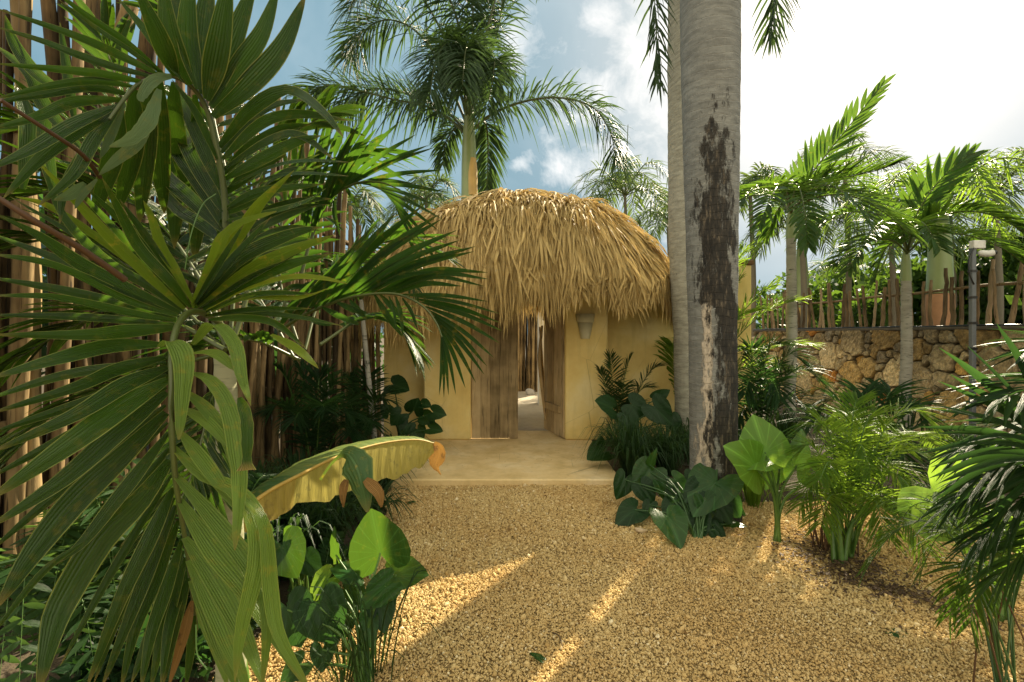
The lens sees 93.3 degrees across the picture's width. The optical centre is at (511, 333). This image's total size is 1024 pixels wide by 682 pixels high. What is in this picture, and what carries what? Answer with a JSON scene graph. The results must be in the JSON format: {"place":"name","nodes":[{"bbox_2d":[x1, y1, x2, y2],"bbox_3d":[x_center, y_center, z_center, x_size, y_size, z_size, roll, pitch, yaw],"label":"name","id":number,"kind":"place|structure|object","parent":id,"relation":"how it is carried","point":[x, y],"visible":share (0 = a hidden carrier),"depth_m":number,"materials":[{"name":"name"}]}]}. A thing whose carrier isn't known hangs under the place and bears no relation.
{"place":"outdoors","nodes":[
{"label":"outdoors","id":0,"kind":"place"},
{"bbox_2d":[0,513,123,617],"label":"shrub","id":1,"kind":"object","parent":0,"point":[30,574],"visible":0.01,"depth_m":2.49,"materials":[{"name":"green plant"}]},
{"bbox_2d":[242,228,383,371],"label":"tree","id":2,"kind":"object","parent":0,"point":[381,346],"visible":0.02,"depth_m":10.12,"materials":[{"name":"green plant"}]},
{"bbox_2d":[306,441,394,504],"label":"grass clump","id":3,"kind":"object","parent":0,"point":[341,443],"visible":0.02,"depth_m":4.38,"materials":[{"name":"green plant"}]},
{"bbox_2d":[0,335,1023,681],"bbox_3d":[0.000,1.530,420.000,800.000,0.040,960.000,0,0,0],"label":"ground","id":4,"kind":"structure","parent":0,"point":[8,669],"depth_m":4.47,"materials":[{"name":"soil"}]},
{"bbox_2d":[37,171,46,282],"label":"tree","id":5,"kind":"object","parent":4,"relation":"on","point":[43,273],"depth_m":5.99,"materials":[{"name":"green plant"}]},
{"bbox_2d":[0,134,92,356],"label":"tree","id":6,"kind":"object","parent":4,"relation":"on","point":[43,348],"visible":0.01,"depth_m":4.37,"materials":[{"name":"green plant"}]},
{"bbox_2d":[0,522,192,681],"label":"fern","id":7,"kind":"object","parent":4,"relation":"on","point":[104,566],"visible":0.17,"depth_m":1.91,"materials":[{"name":"green plant"}]},
{"bbox_2d":[0,457,194,681],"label":"fern","id":8,"kind":"object","parent":4,"relation":"on","point":[12,620],"visible":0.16,"depth_m":1.82,"materials":[{"name":"green plant"}]},
{"bbox_2d":[46,600,214,681],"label":"shrub","id":9,"kind":"object","parent":4,"relation":"on","point":[204,654],"visible":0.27,"depth_m":1.84,"materials":[{"name":"green plant"}]},
{"bbox_2d":[41,215,277,376],"bbox_3d":[-4.775,-0.102,6.601,3.516,3.519,3.610,0,0,23],"label":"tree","id":10,"kind":"object","parent":4,"relation":"on","point":[190,338],"depth_m":6.50,"materials":[{"name":"green plant"}]},
{"bbox_2d":[113,567,259,669],"bbox_3d":[-1.498,1.293,2.321,0.641,0.551,0.603,0,0,36],"label":"shrub","id":11,"kind":"object","parent":4,"relation":"on","point":[254,624],"visible":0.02,"depth_m":2.27,"materials":[{"name":"green plant"}]},
{"bbox_2d":[0,0,380,625],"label":"pole fence","id":12,"kind":"object","parent":4,"relation":"on","point":[263,381],"visible":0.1,"depth_m":2.99,"materials":[{"name":"brown wood"}]},
{"bbox_2d":[110,507,280,584],"bbox_3d":[-1.668,1.192,2.558,0.605,0.617,0.908,0,0,21],"label":"fern","id":13,"kind":"object","parent":4,"relation":"on","point":[176,543],"depth_m":2.65,"materials":[{"name":"green plant"}]},
{"bbox_2d":[177,471,297,581],"bbox_3d":[-1.482,1.189,2.830,0.585,0.625,0.934,0,0,0],"label":"fern","id":14,"kind":"object","parent":4,"relation":"on","point":[255,480],"visible":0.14,"depth_m":3.00,"materials":[{"name":"green plant"}]},
{"bbox_2d":[177,456,319,515],"bbox_3d":[-1.802,1.184,3.299,0.935,0.632,1.007,0,0,0],"label":"grass clump","id":15,"kind":"object","parent":4,"relation":"on","point":[262,468],"visible":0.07,"depth_m":3.42,"materials":[{"name":"green plant"}]},
{"bbox_2d":[252,445,353,510],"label":"grass clump","id":16,"kind":"object","parent":4,"relation":"on","point":[293,458],"visible":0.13,"depth_m":3.99,"materials":[{"name":"green plant"}]},
{"bbox_2d":[110,103,501,400],"bbox_3d":[-1.025,0.207,2.412,1.839,2.589,1.280,0,0,-6],"label":"palm","id":17,"kind":"object","parent":4,"relation":"on","point":[398,273],"visible":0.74,"depth_m":2.11,"materials":[{"name":"green plant"}]},
{"bbox_2d":[270,501,353,581],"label":"grass clump","id":18,"kind":"object","parent":4,"relation":"on","point":[306,530],"visible":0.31,"depth_m":2.94,"materials":[{"name":"green plant"}]},
{"bbox_2d":[251,357,378,457],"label":"areca palm","id":19,"kind":"object","parent":4,"relation":"on","point":[303,415],"visible":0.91,"depth_m":4.33,"materials":[{"name":"green plant"}]},
{"bbox_2d":[275,491,405,553],"bbox_3d":[-1.276,1.278,3.305,1.017,0.445,0.948,0,0,-39],"label":"grass clump","id":20,"kind":"object","parent":4,"relation":"on","point":[348,515],"visible":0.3,"depth_m":3.19,"materials":[{"name":"green plant"}]},
{"bbox_2d":[311,184,390,371],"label":"palm","id":21,"kind":"object","parent":4,"relation":"on","point":[359,214],"visible":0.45,"depth_m":12.93,"materials":[{"name":"green plant"}]},
{"bbox_2d":[333,359,402,442],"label":"areca palm","id":22,"kind":"object","parent":4,"relation":"on","point":[383,397],"visible":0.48,"depth_m":5.45,"materials":[{"name":"green plant"}]},
{"bbox_2d":[305,252,433,438],"bbox_3d":[-1.701,0.318,5.492,1.998,2.372,2.016,0,0,0],"label":"palm","id":23,"kind":"object","parent":4,"relation":"on","point":[365,349],"visible":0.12,"depth_m":5.49,"materials":[{"name":"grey plant"}]},
{"bbox_2d":[338,475,426,533],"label":"grass clump","id":24,"kind":"object","parent":4,"relation":"on","point":[394,502],"visible":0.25,"depth_m":3.81,"materials":[{"name":"green plant"}]},
{"bbox_2d":[367,431,428,461],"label":"grass clump","id":25,"kind":"object","parent":4,"relation":"on","point":[399,435],"visible":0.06,"depth_m":5.42,"materials":[{"name":"green plant"}]},
{"bbox_2d":[378,458,429,492],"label":"grass clump","id":26,"kind":"object","parent":4,"relation":"on","point":[388,480],"visible":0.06,"depth_m":4.59,"materials":[{"name":"green plant"}]},
{"bbox_2d":[380,374,446,437],"bbox_3d":[-1.163,1.006,5.809,0.873,1.003,0.375,0,0,11],"label":"elephant ear","id":27,"kind":"object","parent":4,"relation":"on","point":[400,422],"visible":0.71,"depth_m":5.73},
{"bbox_2d":[373,167,460,230],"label":"palm","id":28,"kind":"object","parent":4,"relation":"on","point":[431,196],"visible":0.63,"depth_m":15.65,"materials":[{"name":"green plant"}]},
{"bbox_2d":[282,0,642,199],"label":"royal palm","id":29,"kind":"object","parent":4,"relation":"on","point":[467,62],"visible":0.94,"depth_m":10.79,"materials":[{"name":"green plant"}]},
{"bbox_2d":[352,187,672,490],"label":"gate house","id":30,"kind":"structure","parent":4,"relation":"on","point":[558,261],"depth_m":5.96,"materials":[{"name":"paint"}]},
{"bbox_2d":[472,300,517,437],"bbox_3d":[-0.235,0.363,6.599,0.632,2.121,0.045,0,0,0],"label":"door","id":31,"kind":"structure","parent":30,"relation":"in","point":[495,391],"depth_m":6.58,"materials":[{"name":"brown wood"}]},
{"bbox_2d":[538,297,561,436],"bbox_3d":[0.525,0.362,6.947,0.197,2.122,0.651,0,0,-18],"label":"door","id":32,"kind":"structure","parent":30,"relation":"in","point":[551,391],"depth_m":6.95,"materials":[{"name":"brown wood"}]},
{"bbox_2d":[576,314,594,338],"bbox_3d":[0.984,-0.100,6.448,0.260,0.332,0.097,0,0,0],"label":"wall sconce","id":33,"kind":"object","parent":30,"relation":"attached to","point":[585,322],"depth_m":6.44,"materials":[{"name":"beige ceramic"}]},
{"bbox_2d":[518,303,537,391],"bbox_3d":[0.046,-0.248,12.142,2.193,3.503,0.675,0,0,0],"label":"pole screen","id":34,"kind":"object","parent":4,"relation":"on","point":[527,371],"visible":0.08,"depth_m":12.04,"materials":[{"name":"brown wood"}]},
{"bbox_2d":[538,312,543,405],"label":"white wall","id":35,"kind":"structure","parent":4,"relation":"on","point":[540,323],"depth_m":9.65,"materials":[{"name":"paint"}]},
{"bbox_2d":[536,0,689,465],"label":"royal palm","id":36,"kind":"object","parent":4,"relation":"on","point":[676,235],"visible":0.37,"depth_m":5.65,"materials":[{"name":"grey plant"}]},
{"bbox_2d":[212,483,1023,681],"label":"gravel court","id":37,"kind":"object","parent":4,"relation":"on","point":[274,676],"visible":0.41,"depth_m":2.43,"materials":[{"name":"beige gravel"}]},
{"bbox_2d":[0,0,366,681],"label":"palm","id":38,"kind":"object","parent":37,"relation":"on","point":[156,142],"visible":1,"depth_m":1.24,"materials":[{"name":"green plant"}]},
{"bbox_2d":[245,525,321,590],"bbox_3d":[-1.212,1.254,2.542,0.407,0.496,0.227,0,0,0],"label":"elephant ear","id":39,"kind":"object","parent":37,"relation":"on","point":[295,557],"visible":0.59,"depth_m":2.51},
{"bbox_2d":[286,531,373,604],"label":"fern","id":40,"kind":"object","parent":37,"relation":"on","point":[324,556],"visible":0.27,"depth_m":2.90,"materials":[{"name":"green plant"}]},
{"bbox_2d":[265,610,410,681],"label":"grass clump","id":41,"kind":"object","parent":37,"relation":"on","point":[342,673],"visible":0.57,"depth_m":2.05,"materials":[{"name":"green plant"}]},
{"bbox_2d":[243,436,445,678],"bbox_3d":[-0.663,0.984,2.195,0.598,1.039,1.108,0,0,43],"label":"banana plant","id":42,"kind":"object","parent":37,"relation":"on","point":[360,469],"visible":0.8,"depth_m":2.15,"materials":[{"name":"yellow plant"}]},
{"bbox_2d":[280,509,428,681],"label":"elephant ear","id":43,"kind":"object","parent":37,"relation":"on","point":[377,535],"visible":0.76,"depth_m":2.12},
{"bbox_2d":[292,565,443,681],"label":"grass clump","id":44,"kind":"object","parent":37,"relation":"on","point":[350,639],"visible":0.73,"depth_m":2.04,"materials":[{"name":"green plant"}]},
{"bbox_2d":[530,652,545,662],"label":"fallen leaf","id":45,"kind":"object","parent":37,"relation":"on","point":[538,656],"visible":1,"depth_m":2.22,"materials":[{"name":"green plant"}]},
{"bbox_2d":[635,527,647,533],"bbox_3d":[0.972,1.480,3.629,0.094,0.044,0.059,0,0,0],"label":"stone","id":46,"kind":"object","parent":37,"relation":"on","point":[640,530],"visible":0.98,"depth_m":3.61,"materials":[{"name":"beige stone"}]},
{"bbox_2d":[613,449,746,548],"bbox_3d":[1.236,1.269,3.798,0.769,0.603,0.949,0,0,-35],"label":"philodendron","id":47,"kind":"object","parent":37,"relation":"on","point":[699,500],"visible":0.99,"depth_m":3.72,"materials":[{"name":"green plant"}]},
{"bbox_2d":[680,0,802,523],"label":"royal palm","id":48,"kind":"object","parent":37,"relation":"on","point":[710,45],"visible":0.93,"depth_m":3.81,"materials":[{"name":"grey plant"}]},
{"bbox_2d":[739,471,786,507],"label":"grass clump","id":49,"kind":"object","parent":37,"relation":"on","point":[752,498],"visible":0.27,"depth_m":4.17,"materials":[{"name":"green plant"}]},
{"bbox_2d":[723,415,819,541],"bbox_3d":[1.824,1.050,3.502,0.694,0.904,0.366,0,0,0],"label":"elephant ear","id":50,"kind":"object","parent":37,"relation":"on","point":[754,450],"visible":0.86,"depth_m":3.46},
{"bbox_2d":[776,387,954,570],"bbox_3d":[2.395,0.931,3.286,0.960,1.144,1.516,0,0,44],"label":"areca palm","id":51,"kind":"object","parent":37,"relation":"on","point":[863,465],"visible":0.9,"depth_m":3.08,"materials":[{"name":"green plant"}]},
{"bbox_2d":[778,377,968,502],"bbox_3d":[3.100,0.943,4.156,1.489,1.119,1.086,0,0,0],"label":"areca palm","id":52,"kind":"object","parent":37,"relation":"on","point":[893,396],"visible":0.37,"depth_m":4.21,"materials":[{"name":"green plant"}]},
{"bbox_2d":[737,523,1023,632],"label":"mulch","id":53,"kind":"object","parent":37,"relation":"on","point":[875,587],"visible":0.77,"depth_m":2.94,"materials":[{"name":"brown wood"}]},
{"bbox_2d":[808,492,858,556],"bbox_3d":[2.228,1.290,3.306,0.354,0.424,0.169,0,0,0],"label":"cane cluster","id":54,"kind":"object","parent":53,"relation":"on","point":[825,544],"visible":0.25,"depth_m":3.31,"materials":[{"name":"plant"}]},
{"bbox_2d":[807,456,898,564],"bbox_3d":[2.315,1.171,3.239,0.634,0.669,0.262,0,0,0],"label":"elephant ear","id":55,"kind":"object","parent":53,"relation":"on","point":[840,552],"visible":0.31,"depth_m":3.16},
{"bbox_2d":[897,444,1023,624],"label":"elephant ear","id":56,"kind":"object","parent":53,"relation":"on","point":[920,491],"visible":0.17,"depth_m":2.49},
{"bbox_2d":[885,632,903,637],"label":"fallen leaf","id":57,"kind":"object","parent":37,"relation":"on","point":[895,634],"visible":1,"depth_m":2.38,"materials":[{"name":"green plant"}]},
{"bbox_2d":[854,480,1023,681],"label":"areca palm","id":58,"kind":"object","parent":37,"relation":"on","point":[955,604],"visible":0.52,"depth_m":2.01,"materials":[{"name":"green plant"}]},
{"bbox_2d":[972,577,1023,681],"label":"cane cluster","id":59,"kind":"object","parent":37,"relation":"on","point":[995,659],"visible":0.37,"depth_m":2.01,"materials":[{"name":"green plant"}]},
{"bbox_2d":[912,323,1023,615],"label":"palm","id":60,"kind":"object","parent":59,"relation":"attached to","point":[1003,459],"visible":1,"depth_m":1.70,"materials":[{"name":"green plant"}]},
{"bbox_2d":[569,128,667,234],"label":"palm","id":61,"kind":"object","parent":4,"relation":"on","point":[618,186],"visible":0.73,"depth_m":16.74,"materials":[{"name":"green plant"}]},
{"bbox_2d":[572,414,687,477],"bbox_3d":[1.197,1.179,5.004,1.197,0.641,1.122,0,0,0],"label":"grass clump","id":62,"kind":"object","parent":4,"relation":"on","point":[630,450],"visible":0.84,"depth_m":4.87,"materials":[{"name":"green plant"}]},
{"bbox_2d":[594,349,670,445],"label":"areca palm","id":63,"kind":"object","parent":4,"relation":"on","point":[619,397],"visible":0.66,"depth_m":6.11,"materials":[{"name":"green plant"}]},
{"bbox_2d":[587,389,681,460],"bbox_3d":[1.322,1.079,5.457,1.253,0.863,0.437,0,0,-27],"label":"elephant ear","id":64,"kind":"object","parent":4,"relation":"on","point":[659,411],"visible":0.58,"depth_m":5.48},
{"bbox_2d":[633,188,668,259],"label":"palm","id":65,"kind":"object","parent":4,"relation":"on","point":[650,212],"visible":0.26,"depth_m":18.84,"materials":[{"name":"green plant"}]},
{"bbox_2d":[614,423,688,475],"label":"grass clump","id":66,"kind":"object","parent":4,"relation":"on","point":[681,445],"visible":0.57,"depth_m":5.08,"materials":[{"name":"green plant"}]},
{"bbox_2d":[661,417,689,464],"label":"grass clump","id":67,"kind":"object","parent":4,"relation":"on","point":[685,432],"visible":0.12,"depth_m":5.50,"materials":[{"name":"green plant"}]},
{"bbox_2d":[608,260,753,437],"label":"garden wall","id":68,"kind":"structure","parent":4,"relation":"on","point":[628,335],"depth_m":6.96,"materials":[{"name":"paint"}]},
{"bbox_2d":[653,229,825,394],"bbox_3d":[3.022,0.003,6.590,1.584,3.006,1.952,0,0,-31],"label":"areca palm","id":69,"kind":"object","parent":4,"relation":"on","point":[669,347],"visible":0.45,"depth_m":6.39,"materials":[{"name":"green plant"}]},
{"bbox_2d":[739,161,783,375],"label":"palm","id":70,"kind":"object","parent":4,"relation":"on","point":[759,175],"visible":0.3,"depth_m":13.30,"materials":[{"name":"green plant"}]},
{"bbox_2d":[756,279,784,327],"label":"tree","id":71,"kind":"object","parent":4,"relation":"on","point":[764,294],"visible":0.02,"depth_m":23.96,"materials":[{"name":"green plant"}]},
{"bbox_2d":[741,408,829,443],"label":"grass clump","id":72,"kind":"object","parent":4,"relation":"on","point":[781,426],"visible":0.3,"depth_m":6.17,"materials":[{"name":"green plant"}]},
{"bbox_2d":[738,331,834,438],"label":"areca palm","id":73,"kind":"object","parent":4,"relation":"on","point":[770,399],"visible":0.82,"depth_m":5.63,"materials":[{"name":"green plant"}]},
{"bbox_2d":[756,293,816,329],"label":"tree","id":74,"kind":"object","parent":4,"relation":"on","point":[765,315],"visible":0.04,"depth_m":20.80,"materials":[{"name":"green plant"}]},
{"bbox_2d":[739,183,855,327],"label":"palm","id":75,"kind":"object","parent":4,"relation":"on","point":[803,271],"visible":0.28,"depth_m":11.46,"materials":[{"name":"green plant"}]},
{"bbox_2d":[739,213,886,327],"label":"royal palm","id":76,"kind":"object","parent":4,"relation":"on","point":[798,272],"visible":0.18,"depth_m":12.38,"materials":[{"name":"green plant"}]},
{"bbox_2d":[739,73,929,421],"bbox_3d":[4.268,-0.958,6.479,3.486,4.981,2.993,0,0,0],"label":"palm","id":77,"kind":"object","parent":4,"relation":"on","point":[803,181],"visible":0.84,"depth_m":6.27,"materials":[{"name":"green plant"}]},
{"bbox_2d":[808,259,864,291],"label":"palm","id":78,"kind":"object","parent":4,"relation":"on","point":[817,262],"visible":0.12,"depth_m":21.53,"materials":[{"name":"green plant"}]},
{"bbox_2d":[769,249,924,327],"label":"tree","id":79,"kind":"object","parent":4,"relation":"on","point":[837,284],"visible":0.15,"depth_m":16.46,"materials":[{"name":"green plant"}]},
{"bbox_2d":[788,126,925,326],"bbox_3d":[9.033,-1.936,12.835,3.326,6.879,3.538,0,0,-43],"label":"palm","id":80,"kind":"object","parent":4,"relation":"on","point":[864,154],"visible":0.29,"depth_m":12.55,"materials":[{"name":"green plant"}]},
{"bbox_2d":[810,432,926,479],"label":"grass clump","id":81,"kind":"object","parent":4,"relation":"on","point":[818,444],"visible":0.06,"depth_m":5.11,"materials":[{"name":"green plant"}]},
{"bbox_2d":[751,324,1023,444],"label":"stone wall","id":82,"kind":"structure","parent":4,"relation":"on","point":[855,354],"depth_m":7.82,"materials":[{"name":"brown stone"}]},
{"bbox_2d":[759,259,1023,329],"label":"picket fence","id":83,"kind":"object","parent":82,"relation":"on","point":[847,299],"visible":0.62,"depth_m":8.08,"materials":[{"name":"brown wood"}]},
{"bbox_2d":[810,188,980,327],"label":"palm","id":84,"kind":"object","parent":4,"relation":"on","point":[892,264],"visible":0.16,"depth_m":11.45,"materials":[{"name":"green plant"}]},
{"bbox_2d":[844,255,958,313],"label":"tree","id":85,"kind":"object","parent":4,"relation":"on","point":[916,258],"visible":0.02,"depth_m":15.63,"materials":[{"name":"green plant"}]},
{"bbox_2d":[823,256,989,328],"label":"tree","id":86,"kind":"object","parent":4,"relation":"on","point":[918,278],"visible":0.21,"depth_m":13.23,"materials":[{"name":"green plant"}]},
{"bbox_2d":[809,142,1023,430],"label":"palm","id":87,"kind":"object","parent":4,"relation":"on","point":[933,208],"visible":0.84,"depth_m":6.80,"materials":[{"name":"green plant"}]},
{"bbox_2d":[821,149,1023,325],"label":"royal palm","id":88,"kind":"object","parent":4,"relation":"on","point":[939,263],"visible":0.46,"depth_m":8.05,"materials":[{"name":"green plant"}]},
{"bbox_2d":[878,173,1022,320],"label":"palm","id":89,"kind":"object","parent":4,"relation":"on","point":[957,239],"visible":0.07,"depth_m":12.22,"materials":[{"name":"green plant"}]},
{"bbox_2d":[883,146,1023,323],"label":"palm","id":90,"kind":"object","parent":4,"relation":"on","point":[999,277],"visible":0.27,"depth_m":10.44,"materials":[{"name":"green plant"}]},
{"bbox_2d":[911,223,1023,326],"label":"tree","id":91,"kind":"object","parent":4,"relation":"on","point":[1005,254],"visible":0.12,"depth_m":12.25,"materials":[{"name":"green plant"}]},
{"bbox_2d":[926,423,1021,472],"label":"grass clump","id":92,"kind":"object","parent":4,"relation":"on","point":[987,446],"visible":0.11,"depth_m":5.24,"materials":[{"name":"green plant"}]},
{"bbox_2d":[967,240,997,436],"bbox_3d":[5.828,0.168,6.030,0.319,2.664,0.140,0,0,11],"label":"camera pole","id":93,"kind":"object","parent":4,"relation":"on","point":[974,245],"visible":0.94,"depth_m":6.02,"materials":[{"name":"grey metal"}]},
{"bbox_2d":[954,222,1023,326],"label":"tree","id":94,"kind":"object","parent":4,"relation":"on","point":[1008,289],"visible":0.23,"depth_m":12.03,"materials":[{"name":"green plant"}]},
{"bbox_2d":[1005,274,1022,304],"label":"tree","id":95,"kind":"object","parent":4,"relation":"on","point":[1009,298],"visible":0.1,"depth_m":7.41,"materials":[{"name":"green plant"}]},
{"bbox_2d":[0,0,1023,334],"label":"sky","id":96,"kind":"structure","parent":0,"point":[958,65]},
{"bbox_2d":[518,391,548,430],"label":"path","id":97,"kind":"structure","parent":0,"point":[530,414],"depth_m":8.73,"materials":[{"name":"concrete"}]},
{"bbox_2d":[526,388,534,394],"bbox_3d":[0.429,1.385,11.401,0.225,0.187,0.188,0,0,0],"label":"rock","id":98,"kind":"object","parent":97,"relation":"on","point":[529,391],"visible":0.97,"depth_m":11.35,"materials":[{"name":"grey stone"}]},
{"bbox_2d":[539,327,543,384],"bbox_3d":[0.545,0.660,8.500,0.039,1.566,0.271,0,0,31],"label":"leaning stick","id":99,"kind":"object","parent":97,"relation":"on","point":[542,364],"visible":0.35,"depth_m":8.46,"materials":[{"name":"brown wood"}]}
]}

